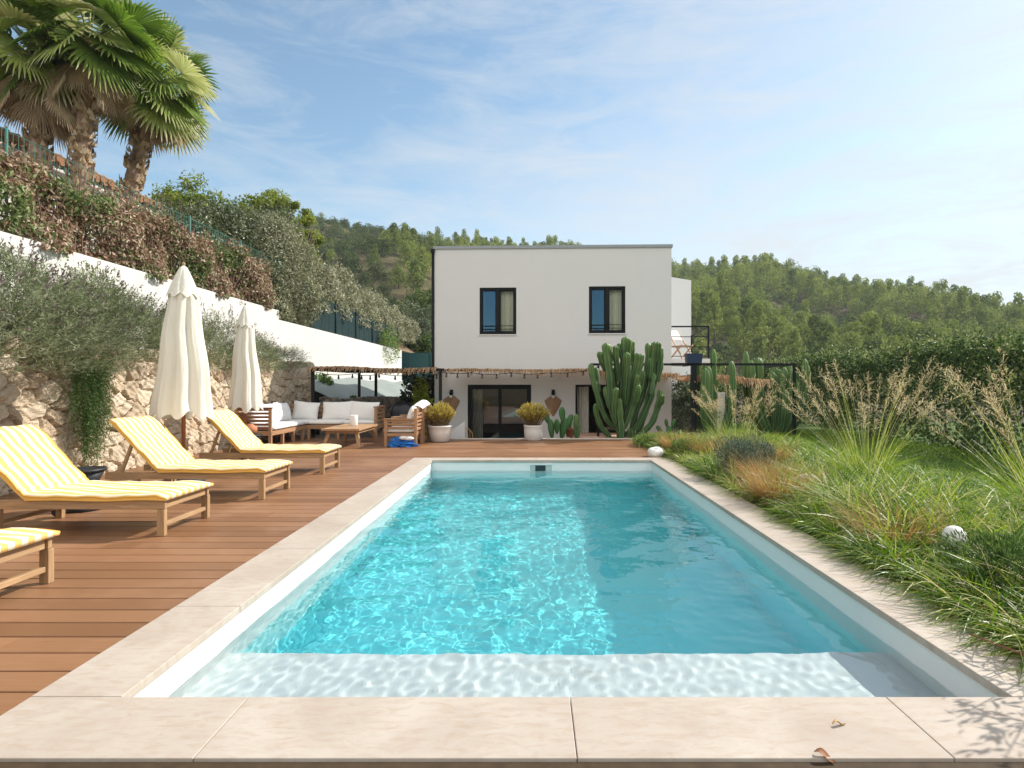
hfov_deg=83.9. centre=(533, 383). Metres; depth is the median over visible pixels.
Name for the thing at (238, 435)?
sun lounger
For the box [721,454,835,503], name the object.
dry grass tuft
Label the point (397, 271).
pine tree
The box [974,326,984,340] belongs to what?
pine tree
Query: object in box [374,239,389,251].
scrub bush
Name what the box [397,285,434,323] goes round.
tree
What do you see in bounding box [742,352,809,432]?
column cactus
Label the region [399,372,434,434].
ivy shrub
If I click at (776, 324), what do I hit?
pine tree
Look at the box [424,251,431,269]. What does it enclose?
pine tree
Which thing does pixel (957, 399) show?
pine tree
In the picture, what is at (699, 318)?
pine tree
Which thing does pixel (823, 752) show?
dry leaf
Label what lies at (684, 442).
shrub
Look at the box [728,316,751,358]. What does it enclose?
pine tree
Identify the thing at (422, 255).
pine tree
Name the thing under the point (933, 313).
pine tree
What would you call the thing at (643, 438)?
shrub
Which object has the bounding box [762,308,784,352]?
pine tree
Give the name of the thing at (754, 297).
pine tree
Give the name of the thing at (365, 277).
scrub bush
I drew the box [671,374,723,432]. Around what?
climbing plant
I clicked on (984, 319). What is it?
pine tree
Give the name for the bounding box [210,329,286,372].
lavender bush
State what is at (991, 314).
pine tree
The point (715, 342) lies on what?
scrub bush
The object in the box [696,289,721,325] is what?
pine tree
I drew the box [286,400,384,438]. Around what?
sofa
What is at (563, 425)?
prickly pear
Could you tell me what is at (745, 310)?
pine tree
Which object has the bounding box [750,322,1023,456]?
laurel hedge
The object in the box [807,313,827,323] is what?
pine tree
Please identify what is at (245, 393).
parasol
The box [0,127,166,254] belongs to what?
neighbour house
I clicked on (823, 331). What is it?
pine tree
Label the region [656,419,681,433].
prickly pear
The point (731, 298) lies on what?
pine tree
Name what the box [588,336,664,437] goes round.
candelabra cactus
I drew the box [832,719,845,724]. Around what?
dry leaf
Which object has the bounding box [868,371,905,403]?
pine tree
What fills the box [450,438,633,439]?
deck kerb
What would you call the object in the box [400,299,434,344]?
olive tree
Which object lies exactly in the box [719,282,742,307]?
pine tree
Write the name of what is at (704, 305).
pine tree
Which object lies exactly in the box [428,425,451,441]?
planter pot
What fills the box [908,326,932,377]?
pine tree
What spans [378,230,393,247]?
pine tree
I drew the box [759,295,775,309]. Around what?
pine tree
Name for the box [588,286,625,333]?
window
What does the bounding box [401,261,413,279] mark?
pine tree
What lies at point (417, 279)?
pine tree
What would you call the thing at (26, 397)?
stone wall
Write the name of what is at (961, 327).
pine tree
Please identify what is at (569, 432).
terracotta pot
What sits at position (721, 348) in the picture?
scrub bush
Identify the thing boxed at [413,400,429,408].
cushion
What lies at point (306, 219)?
conifer
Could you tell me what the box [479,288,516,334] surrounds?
window
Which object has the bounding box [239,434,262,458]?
side stool
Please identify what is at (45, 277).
lavender bush
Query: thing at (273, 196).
pine tree
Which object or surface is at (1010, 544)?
shrub
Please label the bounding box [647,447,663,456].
rock
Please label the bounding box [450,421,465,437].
stair wall
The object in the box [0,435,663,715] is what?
pool deck
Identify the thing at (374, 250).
pine tree
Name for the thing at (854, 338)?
pine tree
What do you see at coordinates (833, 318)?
pine tree
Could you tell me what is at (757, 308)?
pine tree
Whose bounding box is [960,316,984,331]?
pine tree
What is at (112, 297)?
lavender bush
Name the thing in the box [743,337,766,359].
pine tree
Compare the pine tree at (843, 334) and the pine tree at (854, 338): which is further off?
the pine tree at (843, 334)
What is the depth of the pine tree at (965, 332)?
88.69 m
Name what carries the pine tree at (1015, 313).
on the hill
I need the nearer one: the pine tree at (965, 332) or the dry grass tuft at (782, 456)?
the dry grass tuft at (782, 456)
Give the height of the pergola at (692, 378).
2.805 m
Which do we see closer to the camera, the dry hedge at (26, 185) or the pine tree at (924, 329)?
the dry hedge at (26, 185)
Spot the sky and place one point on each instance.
(870, 139)
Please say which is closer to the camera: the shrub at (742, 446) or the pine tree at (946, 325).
the shrub at (742, 446)
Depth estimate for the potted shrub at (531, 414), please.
14.08 m
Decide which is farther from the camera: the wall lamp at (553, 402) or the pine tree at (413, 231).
the pine tree at (413, 231)
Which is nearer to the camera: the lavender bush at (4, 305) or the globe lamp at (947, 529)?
the globe lamp at (947, 529)
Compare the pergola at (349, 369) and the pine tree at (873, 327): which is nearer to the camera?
the pergola at (349, 369)
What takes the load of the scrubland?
on the hill
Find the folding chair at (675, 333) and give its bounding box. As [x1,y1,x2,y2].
[671,330,692,358]
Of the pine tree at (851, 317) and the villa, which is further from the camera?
the pine tree at (851, 317)
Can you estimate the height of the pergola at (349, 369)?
2.741 m
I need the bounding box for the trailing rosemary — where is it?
[54,357,128,465]
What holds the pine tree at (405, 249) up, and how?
on the hill
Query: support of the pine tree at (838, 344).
on the hill
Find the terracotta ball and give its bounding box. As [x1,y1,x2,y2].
[246,424,257,433]
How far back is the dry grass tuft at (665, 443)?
11.91 m
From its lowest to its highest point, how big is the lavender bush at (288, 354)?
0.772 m
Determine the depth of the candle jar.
13.18 m
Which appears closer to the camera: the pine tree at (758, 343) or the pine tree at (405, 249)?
the pine tree at (758, 343)
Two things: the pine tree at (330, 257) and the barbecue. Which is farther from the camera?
the pine tree at (330, 257)
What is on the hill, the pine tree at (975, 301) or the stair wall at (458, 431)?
the pine tree at (975, 301)
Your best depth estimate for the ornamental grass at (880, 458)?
8.08 m
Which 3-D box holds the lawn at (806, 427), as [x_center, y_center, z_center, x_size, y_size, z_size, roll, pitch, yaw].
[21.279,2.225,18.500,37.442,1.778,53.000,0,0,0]
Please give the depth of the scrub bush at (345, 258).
98.21 m
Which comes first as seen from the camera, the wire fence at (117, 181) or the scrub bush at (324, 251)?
the wire fence at (117, 181)
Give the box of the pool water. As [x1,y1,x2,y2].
[169,470,956,697]
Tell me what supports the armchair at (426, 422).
on the pool deck
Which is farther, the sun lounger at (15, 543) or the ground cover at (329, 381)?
the ground cover at (329, 381)
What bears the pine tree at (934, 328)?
on the hill
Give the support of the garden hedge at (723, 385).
on the terrace
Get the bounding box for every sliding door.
[468,385,530,437]
[575,385,605,432]
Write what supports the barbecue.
on the terrace
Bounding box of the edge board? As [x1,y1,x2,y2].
[0,762,1023,767]
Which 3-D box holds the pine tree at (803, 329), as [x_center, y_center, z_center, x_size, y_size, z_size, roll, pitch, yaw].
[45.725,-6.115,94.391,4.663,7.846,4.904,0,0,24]
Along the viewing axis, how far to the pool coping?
2.41 m
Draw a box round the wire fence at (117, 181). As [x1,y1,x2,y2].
[0,126,307,326]
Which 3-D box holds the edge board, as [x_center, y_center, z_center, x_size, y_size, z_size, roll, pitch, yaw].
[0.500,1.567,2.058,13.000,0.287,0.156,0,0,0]
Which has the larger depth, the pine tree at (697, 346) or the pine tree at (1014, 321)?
the pine tree at (1014, 321)
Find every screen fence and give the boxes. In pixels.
[309,293,397,348]
[402,350,434,392]
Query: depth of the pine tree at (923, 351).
67.83 m
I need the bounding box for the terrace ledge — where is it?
[569,433,699,457]
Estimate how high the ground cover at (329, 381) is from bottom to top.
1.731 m
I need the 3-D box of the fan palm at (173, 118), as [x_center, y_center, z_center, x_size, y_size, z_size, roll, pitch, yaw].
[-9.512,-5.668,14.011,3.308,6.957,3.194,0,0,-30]
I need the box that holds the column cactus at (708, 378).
[689,349,736,434]
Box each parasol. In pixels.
[149,262,214,481]
[228,303,262,424]
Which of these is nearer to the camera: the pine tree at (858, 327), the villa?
the villa
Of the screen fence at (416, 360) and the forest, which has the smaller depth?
the screen fence at (416, 360)
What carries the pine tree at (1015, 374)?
on the hill
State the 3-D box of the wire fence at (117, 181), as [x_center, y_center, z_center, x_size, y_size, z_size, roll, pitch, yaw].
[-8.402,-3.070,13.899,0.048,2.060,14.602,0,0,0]
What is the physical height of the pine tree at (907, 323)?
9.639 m
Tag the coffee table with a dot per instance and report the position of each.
(345, 429)
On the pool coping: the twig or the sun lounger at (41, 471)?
the twig
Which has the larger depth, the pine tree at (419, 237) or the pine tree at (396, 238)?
the pine tree at (419, 237)
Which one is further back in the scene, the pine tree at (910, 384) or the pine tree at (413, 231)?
the pine tree at (413, 231)
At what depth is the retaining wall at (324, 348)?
16.99 m
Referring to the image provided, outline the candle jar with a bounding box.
[350,415,357,425]
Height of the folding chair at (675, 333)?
1.007 m
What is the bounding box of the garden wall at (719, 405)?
[671,392,724,432]
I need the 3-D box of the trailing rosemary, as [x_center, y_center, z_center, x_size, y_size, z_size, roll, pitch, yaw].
[-6.509,0.440,8.462,0.421,1.673,1.432,0,0,0]
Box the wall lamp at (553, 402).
[545,390,561,415]
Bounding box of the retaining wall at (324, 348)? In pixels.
[0,231,401,413]
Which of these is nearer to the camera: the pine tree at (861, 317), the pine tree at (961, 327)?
the pine tree at (961, 327)
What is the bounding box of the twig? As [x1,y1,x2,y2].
[969,633,1022,654]
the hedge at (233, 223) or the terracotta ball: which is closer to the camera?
the terracotta ball
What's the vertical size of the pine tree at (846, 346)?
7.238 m
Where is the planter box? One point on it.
(693, 357)
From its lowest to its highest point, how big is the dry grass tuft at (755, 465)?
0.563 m
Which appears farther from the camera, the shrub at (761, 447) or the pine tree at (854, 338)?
the pine tree at (854, 338)
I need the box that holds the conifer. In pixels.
[281,199,325,325]
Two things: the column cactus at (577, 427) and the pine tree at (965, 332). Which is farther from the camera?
the pine tree at (965, 332)
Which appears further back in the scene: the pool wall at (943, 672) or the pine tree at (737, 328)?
the pine tree at (737, 328)
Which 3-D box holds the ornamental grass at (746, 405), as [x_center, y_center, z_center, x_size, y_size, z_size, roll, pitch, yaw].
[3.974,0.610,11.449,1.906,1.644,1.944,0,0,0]
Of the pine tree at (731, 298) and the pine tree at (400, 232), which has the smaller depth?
the pine tree at (731, 298)
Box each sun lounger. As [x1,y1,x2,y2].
[0,424,213,535]
[0,528,60,588]
[105,415,292,499]
[199,409,341,473]
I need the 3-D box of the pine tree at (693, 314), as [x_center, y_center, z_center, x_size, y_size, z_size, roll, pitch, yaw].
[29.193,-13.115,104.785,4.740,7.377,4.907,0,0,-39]
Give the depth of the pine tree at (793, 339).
79.68 m
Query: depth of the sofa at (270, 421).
13.11 m
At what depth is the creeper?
30.95 m
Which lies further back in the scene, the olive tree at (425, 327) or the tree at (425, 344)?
the olive tree at (425, 327)
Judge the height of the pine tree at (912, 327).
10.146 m
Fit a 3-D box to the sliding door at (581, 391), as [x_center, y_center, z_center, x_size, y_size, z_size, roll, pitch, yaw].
[1.973,1.145,17.139,1.422,2.210,0.317,0,0,2]
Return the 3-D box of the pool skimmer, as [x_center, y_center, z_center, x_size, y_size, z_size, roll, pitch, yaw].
[0.140,1.558,10.460,0.480,0.165,0.020,0,0,0]
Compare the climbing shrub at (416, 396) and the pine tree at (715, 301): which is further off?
the pine tree at (715, 301)
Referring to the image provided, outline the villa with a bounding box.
[431,244,709,437]
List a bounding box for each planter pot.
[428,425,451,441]
[524,424,542,440]
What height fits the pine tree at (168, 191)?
7.916 m
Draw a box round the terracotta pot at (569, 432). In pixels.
[566,428,573,436]
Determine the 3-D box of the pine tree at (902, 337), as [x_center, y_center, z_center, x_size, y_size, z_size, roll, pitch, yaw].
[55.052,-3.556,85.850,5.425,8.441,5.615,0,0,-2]
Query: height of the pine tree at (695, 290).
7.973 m
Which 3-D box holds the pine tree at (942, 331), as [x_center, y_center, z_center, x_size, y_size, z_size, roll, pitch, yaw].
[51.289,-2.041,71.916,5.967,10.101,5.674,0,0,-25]
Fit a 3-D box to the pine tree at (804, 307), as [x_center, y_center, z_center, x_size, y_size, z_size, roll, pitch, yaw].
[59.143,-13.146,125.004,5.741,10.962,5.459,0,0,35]
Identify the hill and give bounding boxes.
[208,223,997,403]
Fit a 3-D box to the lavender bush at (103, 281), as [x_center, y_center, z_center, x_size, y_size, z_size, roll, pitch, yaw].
[-7.310,-1.290,9.555,1.801,1.502,1.573,0,0,29]
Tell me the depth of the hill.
101.59 m
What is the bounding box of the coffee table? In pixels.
[321,424,378,447]
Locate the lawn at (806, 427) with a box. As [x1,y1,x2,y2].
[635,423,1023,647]
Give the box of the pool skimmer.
[528,463,553,470]
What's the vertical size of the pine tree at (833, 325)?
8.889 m
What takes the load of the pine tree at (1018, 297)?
on the hill
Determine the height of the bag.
0.288 m
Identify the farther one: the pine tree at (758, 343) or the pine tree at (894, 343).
the pine tree at (758, 343)
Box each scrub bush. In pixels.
[309,245,329,259]
[319,248,330,259]
[336,242,350,255]
[338,250,357,266]
[339,238,354,252]
[357,272,374,286]
[364,260,388,280]
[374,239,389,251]
[383,295,401,308]
[706,342,732,359]
[709,341,723,349]
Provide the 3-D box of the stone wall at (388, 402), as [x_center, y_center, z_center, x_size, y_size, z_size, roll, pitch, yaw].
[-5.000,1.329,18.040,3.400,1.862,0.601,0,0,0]
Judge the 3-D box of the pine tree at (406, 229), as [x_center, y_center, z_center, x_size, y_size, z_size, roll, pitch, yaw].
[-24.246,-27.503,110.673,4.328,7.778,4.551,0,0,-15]
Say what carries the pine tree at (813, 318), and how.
on the hill
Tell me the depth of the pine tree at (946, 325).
105.55 m
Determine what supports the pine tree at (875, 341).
on the hill
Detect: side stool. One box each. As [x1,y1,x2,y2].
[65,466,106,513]
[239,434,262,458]
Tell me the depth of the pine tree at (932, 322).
102.09 m
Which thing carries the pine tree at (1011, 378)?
on the hill
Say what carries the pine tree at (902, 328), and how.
on the hill
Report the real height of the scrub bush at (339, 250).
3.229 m
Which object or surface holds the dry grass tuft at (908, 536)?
on the lawn at (806, 427)
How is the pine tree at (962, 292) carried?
on the hill
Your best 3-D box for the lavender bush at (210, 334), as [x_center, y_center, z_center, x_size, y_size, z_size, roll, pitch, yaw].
[-6.999,-0.920,11.373,1.884,1.544,2.007,0,0,15]
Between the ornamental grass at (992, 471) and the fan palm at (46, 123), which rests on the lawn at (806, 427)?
the ornamental grass at (992, 471)
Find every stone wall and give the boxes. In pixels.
[0,336,314,495]
[319,396,412,434]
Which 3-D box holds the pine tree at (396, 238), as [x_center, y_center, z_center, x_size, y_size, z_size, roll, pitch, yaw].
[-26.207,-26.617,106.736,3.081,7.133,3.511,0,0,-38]
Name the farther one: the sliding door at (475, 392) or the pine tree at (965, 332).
the pine tree at (965, 332)
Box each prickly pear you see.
[544,407,572,437]
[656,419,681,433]
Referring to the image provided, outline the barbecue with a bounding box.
[390,401,412,426]
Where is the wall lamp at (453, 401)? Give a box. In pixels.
[443,390,459,410]
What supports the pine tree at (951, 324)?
on the hill
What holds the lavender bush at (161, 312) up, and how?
on the planting bank
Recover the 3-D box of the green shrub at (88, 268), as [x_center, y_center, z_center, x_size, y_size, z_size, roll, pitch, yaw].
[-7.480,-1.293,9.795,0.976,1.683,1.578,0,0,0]
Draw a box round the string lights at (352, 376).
[316,372,438,379]
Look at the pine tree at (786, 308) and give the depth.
121.11 m
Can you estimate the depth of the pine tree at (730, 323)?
101.81 m
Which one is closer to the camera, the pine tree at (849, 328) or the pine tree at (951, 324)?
the pine tree at (951, 324)
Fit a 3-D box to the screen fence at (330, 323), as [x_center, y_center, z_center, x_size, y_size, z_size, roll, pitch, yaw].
[-8.274,-2.710,27.884,0.077,1.420,13.628,0,0,0]
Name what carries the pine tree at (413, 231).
on the hill
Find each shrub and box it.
[51,255,128,334]
[250,210,322,325]
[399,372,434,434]
[411,375,434,434]
[424,401,455,425]
[515,401,550,425]
[630,431,674,446]
[670,437,709,453]
[712,433,764,476]
[732,432,781,467]
[926,527,1023,601]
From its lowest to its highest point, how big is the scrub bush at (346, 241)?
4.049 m
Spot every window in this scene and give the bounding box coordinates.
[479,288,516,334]
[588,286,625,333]
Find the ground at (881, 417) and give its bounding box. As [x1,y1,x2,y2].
[315,401,1023,434]
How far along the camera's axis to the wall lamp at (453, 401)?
17.03 m
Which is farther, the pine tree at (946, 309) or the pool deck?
the pine tree at (946, 309)
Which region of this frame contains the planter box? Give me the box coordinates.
[684,353,702,362]
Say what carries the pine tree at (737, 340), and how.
on the hill
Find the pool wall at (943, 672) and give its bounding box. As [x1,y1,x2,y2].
[133,462,998,696]
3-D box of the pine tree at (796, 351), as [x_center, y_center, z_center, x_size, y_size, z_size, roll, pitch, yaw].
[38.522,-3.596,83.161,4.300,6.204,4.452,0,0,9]
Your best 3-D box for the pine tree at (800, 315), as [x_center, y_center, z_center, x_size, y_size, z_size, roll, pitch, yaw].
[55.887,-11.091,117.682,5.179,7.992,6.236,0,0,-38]
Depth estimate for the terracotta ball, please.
10.84 m
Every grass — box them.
[688,373,777,442]
[768,351,989,476]
[916,348,1023,516]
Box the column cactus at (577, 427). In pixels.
[573,414,580,437]
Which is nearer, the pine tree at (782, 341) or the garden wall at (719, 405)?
the garden wall at (719, 405)
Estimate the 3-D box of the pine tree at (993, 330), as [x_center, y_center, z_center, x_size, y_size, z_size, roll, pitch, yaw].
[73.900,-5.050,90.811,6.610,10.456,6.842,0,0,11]
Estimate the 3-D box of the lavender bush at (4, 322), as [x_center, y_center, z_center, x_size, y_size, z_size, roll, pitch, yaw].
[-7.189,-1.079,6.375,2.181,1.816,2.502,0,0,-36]
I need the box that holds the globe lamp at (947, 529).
[942,526,966,558]
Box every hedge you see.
[0,126,276,310]
[90,190,301,310]
[278,238,421,352]
[681,369,865,427]
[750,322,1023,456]
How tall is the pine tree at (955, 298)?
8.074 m
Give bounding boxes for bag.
[387,436,418,446]
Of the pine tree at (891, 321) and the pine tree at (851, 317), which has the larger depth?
the pine tree at (851, 317)
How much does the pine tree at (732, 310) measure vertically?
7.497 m
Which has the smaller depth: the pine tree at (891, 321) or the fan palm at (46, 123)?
the fan palm at (46, 123)
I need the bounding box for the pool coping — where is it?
[0,458,1023,761]
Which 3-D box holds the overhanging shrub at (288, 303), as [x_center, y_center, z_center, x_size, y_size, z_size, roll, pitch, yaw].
[-8.707,-4.111,19.905,1.921,4.166,5.397,0,0,0]
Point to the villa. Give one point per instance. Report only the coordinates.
(538, 306)
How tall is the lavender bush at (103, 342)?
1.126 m
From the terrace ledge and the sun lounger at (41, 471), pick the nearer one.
the sun lounger at (41, 471)
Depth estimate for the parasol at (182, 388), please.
7.93 m
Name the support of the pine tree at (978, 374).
on the hill
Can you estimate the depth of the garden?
39.41 m
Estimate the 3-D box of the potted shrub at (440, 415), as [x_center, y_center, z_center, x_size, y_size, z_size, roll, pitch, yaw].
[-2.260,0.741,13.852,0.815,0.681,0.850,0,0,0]
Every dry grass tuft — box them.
[654,426,699,449]
[679,429,738,454]
[718,447,814,482]
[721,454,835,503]
[722,428,802,463]
[820,489,982,553]
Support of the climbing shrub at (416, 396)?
on the terrace
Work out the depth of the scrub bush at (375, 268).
94.07 m
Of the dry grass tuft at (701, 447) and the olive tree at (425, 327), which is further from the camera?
the olive tree at (425, 327)
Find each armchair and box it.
[383,406,422,446]
[393,406,429,442]
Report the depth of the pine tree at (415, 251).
106.00 m
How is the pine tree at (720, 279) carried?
on the hill
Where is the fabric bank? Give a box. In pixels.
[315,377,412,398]
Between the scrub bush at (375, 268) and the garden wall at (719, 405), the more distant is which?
the scrub bush at (375, 268)
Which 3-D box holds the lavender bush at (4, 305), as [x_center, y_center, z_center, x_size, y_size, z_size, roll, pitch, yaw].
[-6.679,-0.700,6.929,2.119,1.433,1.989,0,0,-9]
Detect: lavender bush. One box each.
[0,235,118,363]
[0,255,19,361]
[0,262,162,363]
[0,268,99,377]
[0,305,140,377]
[56,261,155,345]
[82,287,168,362]
[135,301,232,370]
[203,304,274,373]
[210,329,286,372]
[259,344,310,368]
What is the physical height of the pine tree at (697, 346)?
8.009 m
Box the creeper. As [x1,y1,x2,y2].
[378,324,402,363]
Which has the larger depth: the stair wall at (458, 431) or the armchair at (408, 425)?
the stair wall at (458, 431)
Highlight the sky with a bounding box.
[0,0,1023,310]
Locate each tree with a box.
[145,168,230,238]
[226,188,294,246]
[325,249,337,262]
[368,243,380,266]
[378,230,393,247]
[384,222,400,256]
[385,264,406,288]
[395,241,416,267]
[396,229,405,252]
[397,222,419,258]
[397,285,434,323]
[399,333,434,387]
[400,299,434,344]
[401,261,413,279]
[404,259,424,294]
[407,247,428,264]
[408,228,419,249]
[415,234,422,243]
[417,246,429,282]
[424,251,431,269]
[691,287,701,311]
[691,292,700,327]
[692,337,705,372]
[693,291,711,323]
[693,311,706,338]
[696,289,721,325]
[698,295,727,345]
[700,351,727,391]
[702,292,727,327]
[709,269,726,307]
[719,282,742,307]
[720,301,742,333]
[722,294,737,329]
[722,317,740,337]
[726,327,746,354]
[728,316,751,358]
[731,296,758,347]
[741,293,756,317]
[741,299,773,353]
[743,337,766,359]
[747,335,768,362]
[749,297,773,318]
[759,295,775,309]
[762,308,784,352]
[763,309,798,355]
[768,317,792,350]
[769,331,804,359]
[774,330,802,353]
[776,302,798,324]
[777,325,807,362]
[783,337,807,359]
[794,299,810,328]
[794,310,810,327]
[799,323,810,356]
[802,314,835,357]
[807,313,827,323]
[809,319,837,364]
[821,311,838,334]
[825,339,852,377]
[826,320,842,348]
[828,343,851,385]
[837,313,855,334]
[839,322,853,340]
[840,331,862,350]
[841,332,857,343]
[850,321,863,348]
[853,310,887,381]
[854,313,866,337]
[857,336,884,381]
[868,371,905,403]
[878,307,910,336]
[882,334,910,387]
[885,332,907,347]
[887,325,907,342]
[891,314,913,329]
[900,337,939,402]
[904,321,924,347]
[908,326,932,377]
[909,355,962,404]
[914,319,939,338]
[925,305,944,329]
[927,319,937,331]
[932,326,970,396]
[938,320,961,331]
[941,305,955,325]
[941,374,983,403]
[942,297,970,326]
[945,285,973,330]
[946,359,994,403]
[947,319,958,341]
[955,331,969,342]
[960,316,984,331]
[960,325,976,337]
[964,292,980,320]
[971,301,1004,336]
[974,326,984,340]
[978,367,1021,403]
[981,335,1023,398]
[984,319,1019,341]
[985,309,1001,329]
[987,297,1007,328]
[1001,304,1023,327]
[1008,291,1023,321]
[1010,318,1023,330]
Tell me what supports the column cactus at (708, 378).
on the lawn at (806, 427)
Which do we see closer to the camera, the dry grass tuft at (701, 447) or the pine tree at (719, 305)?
the dry grass tuft at (701, 447)
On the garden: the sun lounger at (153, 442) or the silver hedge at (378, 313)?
the silver hedge at (378, 313)
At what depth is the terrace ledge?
15.69 m
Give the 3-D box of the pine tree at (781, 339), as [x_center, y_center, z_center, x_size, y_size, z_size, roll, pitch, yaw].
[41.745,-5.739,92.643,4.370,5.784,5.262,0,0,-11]
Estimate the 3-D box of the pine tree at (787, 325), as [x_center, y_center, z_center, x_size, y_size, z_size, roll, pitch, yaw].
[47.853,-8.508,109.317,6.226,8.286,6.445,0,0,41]
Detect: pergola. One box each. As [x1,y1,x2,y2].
[307,366,445,435]
[446,363,795,435]
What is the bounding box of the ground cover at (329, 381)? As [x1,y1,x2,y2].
[315,372,355,397]
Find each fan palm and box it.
[0,0,114,241]
[2,0,181,250]
[67,0,221,252]
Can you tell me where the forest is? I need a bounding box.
[301,210,1016,323]
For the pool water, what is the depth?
3.97 m
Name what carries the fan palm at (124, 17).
on the garden
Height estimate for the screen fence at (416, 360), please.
3.500 m
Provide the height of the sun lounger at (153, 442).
0.995 m
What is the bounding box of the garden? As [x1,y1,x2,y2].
[398,342,418,352]
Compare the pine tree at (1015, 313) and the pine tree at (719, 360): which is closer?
the pine tree at (719, 360)
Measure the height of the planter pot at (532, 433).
0.380 m
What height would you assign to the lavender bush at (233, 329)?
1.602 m
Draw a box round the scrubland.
[227,215,941,404]
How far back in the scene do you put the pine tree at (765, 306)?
117.10 m
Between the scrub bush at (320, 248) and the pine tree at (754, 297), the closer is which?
the scrub bush at (320, 248)
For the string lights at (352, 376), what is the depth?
16.05 m
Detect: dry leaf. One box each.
[814,748,835,762]
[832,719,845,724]
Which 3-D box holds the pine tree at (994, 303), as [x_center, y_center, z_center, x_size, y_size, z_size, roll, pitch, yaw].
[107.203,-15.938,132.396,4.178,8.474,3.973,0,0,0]
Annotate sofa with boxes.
[234,402,304,443]
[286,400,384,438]

